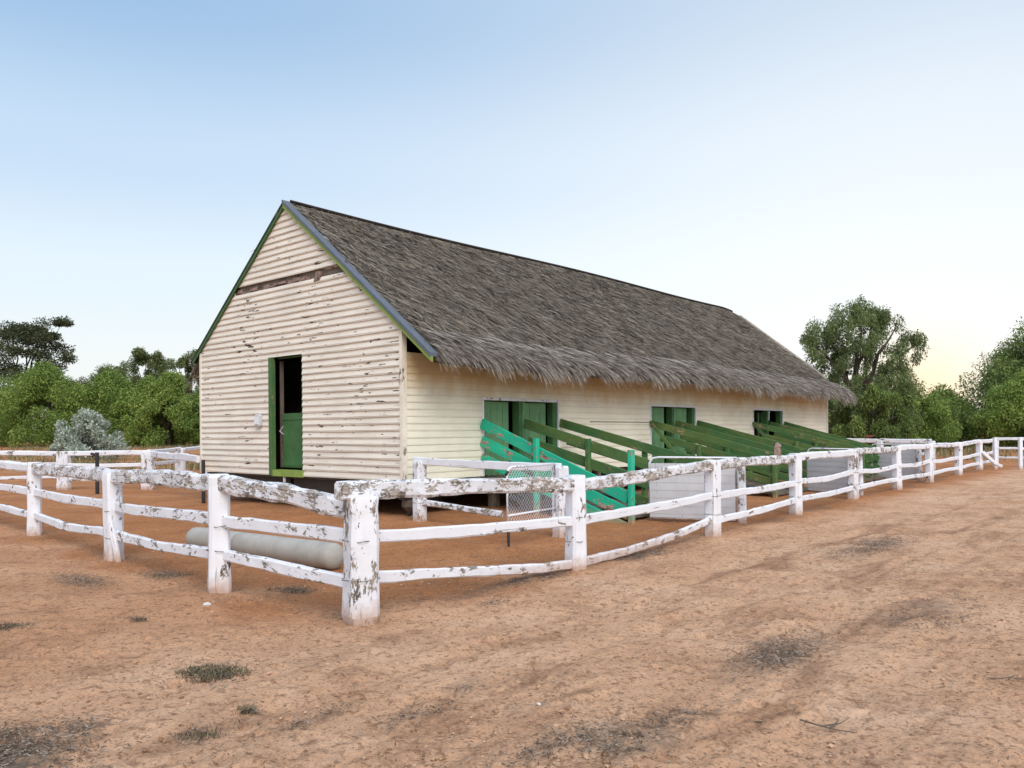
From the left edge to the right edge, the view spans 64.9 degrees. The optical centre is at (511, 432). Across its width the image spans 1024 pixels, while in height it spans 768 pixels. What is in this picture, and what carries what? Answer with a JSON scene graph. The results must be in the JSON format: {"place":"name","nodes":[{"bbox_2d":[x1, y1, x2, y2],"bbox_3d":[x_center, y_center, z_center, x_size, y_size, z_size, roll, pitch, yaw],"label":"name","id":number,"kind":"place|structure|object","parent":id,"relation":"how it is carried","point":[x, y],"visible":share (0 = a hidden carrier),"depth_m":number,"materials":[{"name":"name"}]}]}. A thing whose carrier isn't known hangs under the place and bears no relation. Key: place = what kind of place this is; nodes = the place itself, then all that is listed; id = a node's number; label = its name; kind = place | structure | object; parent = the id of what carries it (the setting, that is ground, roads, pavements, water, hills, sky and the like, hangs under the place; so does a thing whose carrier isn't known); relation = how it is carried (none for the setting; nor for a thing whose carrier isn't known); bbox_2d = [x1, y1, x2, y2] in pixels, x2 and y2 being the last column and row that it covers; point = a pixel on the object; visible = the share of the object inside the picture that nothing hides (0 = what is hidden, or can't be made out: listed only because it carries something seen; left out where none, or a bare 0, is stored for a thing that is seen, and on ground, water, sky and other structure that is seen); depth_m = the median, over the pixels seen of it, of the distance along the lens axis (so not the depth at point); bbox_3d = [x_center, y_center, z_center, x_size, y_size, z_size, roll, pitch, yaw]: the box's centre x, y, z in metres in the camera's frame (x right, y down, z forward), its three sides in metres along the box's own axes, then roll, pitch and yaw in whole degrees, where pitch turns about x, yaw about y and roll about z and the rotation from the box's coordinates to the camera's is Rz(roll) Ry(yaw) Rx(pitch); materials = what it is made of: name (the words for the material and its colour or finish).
{"place":"outdoors","nodes":[
{"label":"outdoors","id":0,"kind":"place"},
{"bbox_2d":[0,437,1023,767],"bbox_3d":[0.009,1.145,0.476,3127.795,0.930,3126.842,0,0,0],"label":"ground","id":1,"kind":"structure","parent":0,"point":[982,511],"depth_m":6.00,"materials":[{"name":"brown soil"}]},
{"bbox_2d":[0,622,35,630],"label":"grass tuft","id":2,"kind":"object","parent":1,"relation":"on","point":[11,623],"visible":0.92,"depth_m":6.47,"materials":[{"name":"brown plant"}]},
{"bbox_2d":[0,371,44,445],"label":"bushy tree","id":3,"kind":"object","parent":1,"relation":"on","point":[3,443],"visible":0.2,"depth_m":95.58,"materials":[{"name":"green plant"}]},
{"bbox_2d":[0,315,81,439],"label":"gum tree","id":4,"kind":"object","parent":1,"relation":"on","point":[35,336],"visible":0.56,"depth_m":110.75,"materials":[{"name":"green plant"}]},
{"bbox_2d":[0,357,107,446],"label":"bushy tree","id":5,"kind":"object","parent":1,"relation":"on","point":[63,395],"visible":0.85,"depth_m":89.55,"materials":[{"name":"green plant"}]},
{"bbox_2d":[0,450,155,489],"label":"timber fence","id":6,"kind":"object","parent":1,"relation":"on","point":[148,461],"visible":0.68,"depth_m":23.23,"materials":[{"name":"white paint"}]},
{"bbox_2d":[47,407,130,459],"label":"silver bush","id":7,"kind":"object","parent":1,"relation":"on","point":[90,427],"visible":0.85,"depth_m":49.27,"materials":[{"name":"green plant"}]},
{"bbox_2d":[90,452,98,493],"bbox_3d":[-11.031,1.123,21.300,0.218,1.204,0.100,0,0,0],"label":"steel gate post","id":8,"kind":"object","parent":1,"relation":"on","point":[96,454],"visible":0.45,"depth_m":21.26,"materials":[{"name":"grey metal"}]},
{"bbox_2d":[70,364,143,444],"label":"bushy tree","id":9,"kind":"object","parent":1,"relation":"on","point":[109,383],"visible":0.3,"depth_m":94.53,"materials":[{"name":"green plant"}]},
{"bbox_2d":[78,362,140,397],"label":"gum tree","id":10,"kind":"object","parent":1,"relation":"on","point":[99,370],"visible":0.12,"depth_m":116.57,"materials":[{"name":"green plant"}]},
{"bbox_2d":[105,375,183,445],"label":"bushy tree","id":11,"kind":"object","parent":1,"relation":"on","point":[117,409],"visible":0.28,"depth_m":91.77,"materials":[{"name":"green plant"}]},
{"bbox_2d":[118,346,174,389],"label":"gum tree","id":12,"kind":"object","parent":1,"relation":"on","point":[156,363],"visible":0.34,"depth_m":107.77,"materials":[{"name":"green plant"}]},
{"bbox_2d":[119,370,199,446],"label":"bushy tree","id":13,"kind":"object","parent":1,"relation":"on","point":[154,399],"visible":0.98,"depth_m":85.99,"materials":[{"name":"green plant"}]},
{"bbox_2d":[139,572,196,576],"bbox_3d":[-3.887,1.582,8.987,0.665,0.032,0.363,0,0,0],"label":"grass tuft","id":14,"kind":"object","parent":1,"relation":"on","point":[164,574],"visible":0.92,"depth_m":8.99,"materials":[{"name":"plant"}]},
{"bbox_2d":[0,460,343,592],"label":"timber fence","id":15,"kind":"object","parent":1,"relation":"on","point":[220,522],"visible":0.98,"depth_m":8.22,"materials":[{"name":"white paint"}]},
{"bbox_2d":[148,446,206,473],"bbox_3d":[-11.224,1.165,28.615,0.365,1.431,11.612,0,0,-10],"label":"timber fence","id":16,"kind":"object","parent":1,"relation":"on","point":[180,465],"visible":0.32,"depth_m":26.19,"materials":[{"name":"white paint"}]},
{"bbox_2d":[151,451,205,502],"bbox_3d":[-8.608,1.108,20.481,0.179,1.217,5.181,0,0,-36],"label":"timber fence","id":17,"kind":"object","parent":1,"relation":"on","point":[180,456],"visible":0.98,"depth_m":19.42,"materials":[{"name":"white paint"}]},
{"bbox_2d":[161,386,199,444],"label":"bushy tree","id":18,"kind":"object","parent":1,"relation":"on","point":[196,392],"visible":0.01,"depth_m":89.70,"materials":[{"name":"green plant"}]},
{"bbox_2d":[166,347,198,396],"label":"gum tree","id":19,"kind":"object","parent":1,"relation":"on","point":[184,361],"visible":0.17,"depth_m":105.38,"materials":[{"name":"green plant"}]},
{"bbox_2d":[172,727,225,740],"bbox_3d":[-1.602,1.544,4.138,0.279,0.027,0.165,0,0,0],"label":"grass tuft","id":20,"kind":"object","parent":1,"relation":"on","point":[207,734],"visible":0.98,"depth_m":4.12,"materials":[{"name":"green plant"}]},
{"bbox_2d":[163,662,251,682],"bbox_3d":[-1.940,1.538,5.181,0.566,0.049,0.461,0,0,0],"label":"grass tuft","id":21,"kind":"object","parent":1,"relation":"on","point":[210,672],"visible":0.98,"depth_m":5.17,"materials":[{"name":"plant"}]},
{"bbox_2d":[235,701,261,714],"bbox_3d":[-1.479,1.538,4.484,0.174,0.034,0.197,0,0,0],"label":"grass tuft","id":22,"kind":"object","parent":1,"relation":"on","point":[245,709],"visible":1,"depth_m":4.46,"materials":[{"name":"plant"}]},
{"bbox_2d":[185,527,343,569],"bbox_3d":[-3.197,1.430,10.126,3.047,0.310,0.313,0,0,37],"label":"concrete cylinder","id":23,"kind":"object","parent":1,"relation":"on","point":[317,554],"visible":0.77,"depth_m":9.62,"materials":[{"name":"white concrete"}]},
{"bbox_2d":[266,586,316,593],"bbox_3d":[-2.198,1.565,8.017,0.517,0.032,0.340,0,0,0],"label":"grass tuft","id":24,"kind":"object","parent":1,"relation":"on","point":[295,590],"visible":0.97,"depth_m":8.05,"materials":[{"name":"plant"}]},
{"bbox_2d":[412,457,568,537],"bbox_3d":[-0.461,1.115,13.118,3.427,1.404,0.227,0,0,42],"label":"timber fence","id":25,"kind":"object","parent":1,"relation":"on","point":[420,464],"visible":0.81,"depth_m":13.22,"materials":[{"name":"white paint"}]},
{"bbox_2d":[505,463,555,546],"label":"wire gate","id":26,"kind":"structure","parent":25,"relation":"attached to","point":[527,512],"depth_m":11.37,"materials":[{"name":"silver metal"}]},
{"bbox_2d":[14,403,979,441],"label":"wood","id":27,"kind":"object","parent":1,"relation":"on","point":[55,433],"depth_m":141.08,"materials":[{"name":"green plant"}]},
{"bbox_2d":[0,489,1023,767],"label":"leaf litter","id":28,"kind":"object","parent":1,"relation":"on","point":[4,749],"visible":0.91,"depth_m":4.45,"materials":[{"name":"brown plant"}]},
{"bbox_2d":[0,533,1023,767],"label":"dirt clods","id":29,"kind":"object","parent":1,"relation":"on","point":[550,717],"visible":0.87,"depth_m":4.83,"materials":[{"name":"brown soil"}]},
{"bbox_2d":[184,200,857,515],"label":"barn","id":30,"kind":"structure","parent":1,"relation":"on","point":[334,347],"depth_m":17.51,"materials":[{"name":"beige paint"}]},
{"bbox_2d":[254,414,262,426],"bbox_3d":[-5.520,-0.263,17.549,0.210,0.270,0.142,0,0,41],"label":"meter box","id":31,"kind":"object","parent":30,"relation":"attached to","point":[258,421],"visible":1,"depth_m":17.48,"materials":[{"name":"grey plastic"}]},
{"bbox_2d":[280,413,301,467],"bbox_3d":[-4.557,0.163,16.991,1.102,1.155,0.111,0,0,41],"label":"half door","id":32,"kind":"structure","parent":30,"relation":"in","point":[292,422],"depth_m":17.10,"materials":[{"name":"green paint"}]},
{"bbox_2d":[484,401,508,475],"bbox_3d":[-0.381,0.115,16.527,0.034,1.505,0.897,0,0,41],"label":"board door","id":33,"kind":"structure","parent":30,"relation":"in","point":[496,413],"depth_m":16.57,"materials":[{"name":"green paint"}]},
{"bbox_2d":[523,403,545,472],"bbox_3d":[0.431,0.109,17.457,0.034,1.505,0.917,0,0,41],"label":"board door","id":34,"kind":"structure","parent":30,"relation":"in","point":[536,412],"depth_m":17.48,"materials":[{"name":"green paint"}]},
{"bbox_2d":[652,407,663,462],"bbox_3d":[3.784,0.083,21.303,0.034,1.505,0.872,0,0,41],"label":"board door","id":35,"kind":"structure","parent":30,"relation":"in","point":[657,413],"depth_m":21.38,"materials":[{"name":"green paint"}]},
{"bbox_2d":[674,408,686,462],"bbox_3d":[4.579,0.077,22.215,0.034,1.505,0.892,0,0,41],"label":"board door","id":36,"kind":"structure","parent":30,"relation":"in","point":[680,413],"depth_m":22.25,"materials":[{"name":"green paint"}]},
{"bbox_2d":[480,419,634,523],"bbox_3d":[0.696,0.739,14.814,3.587,2.050,0.155,0,0,41],"label":"teal railing","id":37,"kind":"object","parent":1,"relation":"on","point":[536,451],"visible":0.49,"depth_m":14.93,"materials":[{"name":"paint"}]},
{"bbox_2d":[488,419,703,519],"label":"loading ramp","id":38,"kind":"structure","parent":1,"relation":"on","point":[586,461],"depth_m":16.14,"materials":[{"name":"green paint"}]},
{"bbox_2d":[334,438,1002,625],"bbox_3d":[9.743,1.029,20.153,0.923,1.438,35.208,0,0,39],"label":"timber fence","id":39,"kind":"object","parent":1,"relation":"on","point":[363,575],"visible":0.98,"depth_m":8.97,"materials":[{"name":"white paint"}]},
{"bbox_2d":[648,456,746,522],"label":"panel gate","id":40,"kind":"structure","parent":1,"relation":"on","point":[677,487],"depth_m":13.81,"materials":[{"name":"silver metal"}]},
{"bbox_2d":[649,420,814,497],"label":"loading ramp","id":41,"kind":"structure","parent":1,"relation":"on","point":[718,441],"depth_m":20.27,"materials":[{"name":"green paint"}]},
{"bbox_2d":[752,421,885,483],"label":"loading ramp","id":42,"kind":"structure","parent":1,"relation":"on","point":[796,435],"depth_m":24.96,"materials":[{"name":"green paint"}]},
{"bbox_2d":[799,717,857,732],"bbox_3d":[1.662,1.529,4.209,0.274,0.034,0.145,0,0,0],"label":"twig","id":43,"kind":"object","parent":1,"relation":"on","point":[830,727],"visible":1,"depth_m":4.21,"materials":[{"name":"wood"}]},
{"bbox_2d":[807,448,862,495],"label":"panel gate","id":44,"kind":"structure","parent":1,"relation":"on","point":[825,467],"depth_m":19.61,"materials":[{"name":"silver metal"}]},
{"bbox_2d":[798,294,929,446],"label":"pepper tree","id":45,"kind":"object","parent":1,"relation":"on","point":[861,316],"visible":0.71,"depth_m":46.04,"materials":[{"name":"green plant"}]},
{"bbox_2d":[828,381,915,446],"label":"bushy tree","id":46,"kind":"object","parent":1,"relation":"on","point":[872,397],"visible":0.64,"depth_m":43.18,"materials":[{"name":"green plant"}]},
{"bbox_2d":[847,438,935,470],"bbox_3d":[13.391,0.945,29.192,3.568,1.502,0.238,0,0,41],"label":"timber fence","id":47,"kind":"object","parent":1,"relation":"on","point":[905,441],"visible":0.35,"depth_m":28.74,"materials":[{"name":"white paint"}]},
{"bbox_2d":[872,444,921,480],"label":"panel gate","id":48,"kind":"structure","parent":1,"relation":"on","point":[907,456],"depth_m":24.66,"materials":[{"name":"silver metal"}]},
{"bbox_2d":[867,380,963,449],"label":"bushy tree","id":49,"kind":"object","parent":1,"relation":"on","point":[934,416],"visible":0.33,"depth_m":54.03,"materials":[{"name":"green plant"}]},
{"bbox_2d":[916,382,992,447],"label":"bushy tree","id":50,"kind":"object","parent":1,"relation":"on","point":[961,410],"visible":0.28,"depth_m":60.31,"materials":[{"name":"green plant"}]},
{"bbox_2d":[955,316,1023,446],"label":"bushy tree","id":51,"kind":"object","parent":1,"relation":"on","point":[1007,362],"visible":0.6,"depth_m":61.84,"materials":[{"name":"green plant"}]},
{"bbox_2d":[965,369,1023,447],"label":"bushy tree","id":52,"kind":"object","parent":1,"relation":"on","point":[1006,399],"visible":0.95,"depth_m":55.39,"materials":[{"name":"green plant"}]},
{"bbox_2d":[989,674,1023,679],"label":"twig","id":53,"kind":"object","parent":1,"relation":"on","point":[1006,677],"visible":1,"depth_m":5.02,"materials":[{"name":"wood"}]},
{"bbox_2d":[993,437,1023,469],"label":"timber fence","id":54,"kind":"object","parent":1,"relation":"on","point":[1020,448],"visible":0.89,"depth_m":30.66,"materials":[{"name":"white paint"}]},
{"bbox_2d":[0,443,1023,470],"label":"dry grass","id":55,"kind":"structure","parent":0,"point":[968,450],"depth_m":47.37,"materials":[{"name":"plant"}]},
{"bbox_2d":[0,0,1023,417],"label":"sky","id":56,"kind":"structure","parent":0,"point":[775,164],"materials":[{"name":"blue"}]},
{"bbox_2d":[774,442,781,455],"bbox_3d":[4.608,0.289,13.965,0.134,0.244,0.081,0,0,0],"label":"timber offcut","id":57,"kind":"object","parent":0,"point":[777,450],"visible":0.96,"depth_m":13.94,"materials":[{"name":"beige wood"}]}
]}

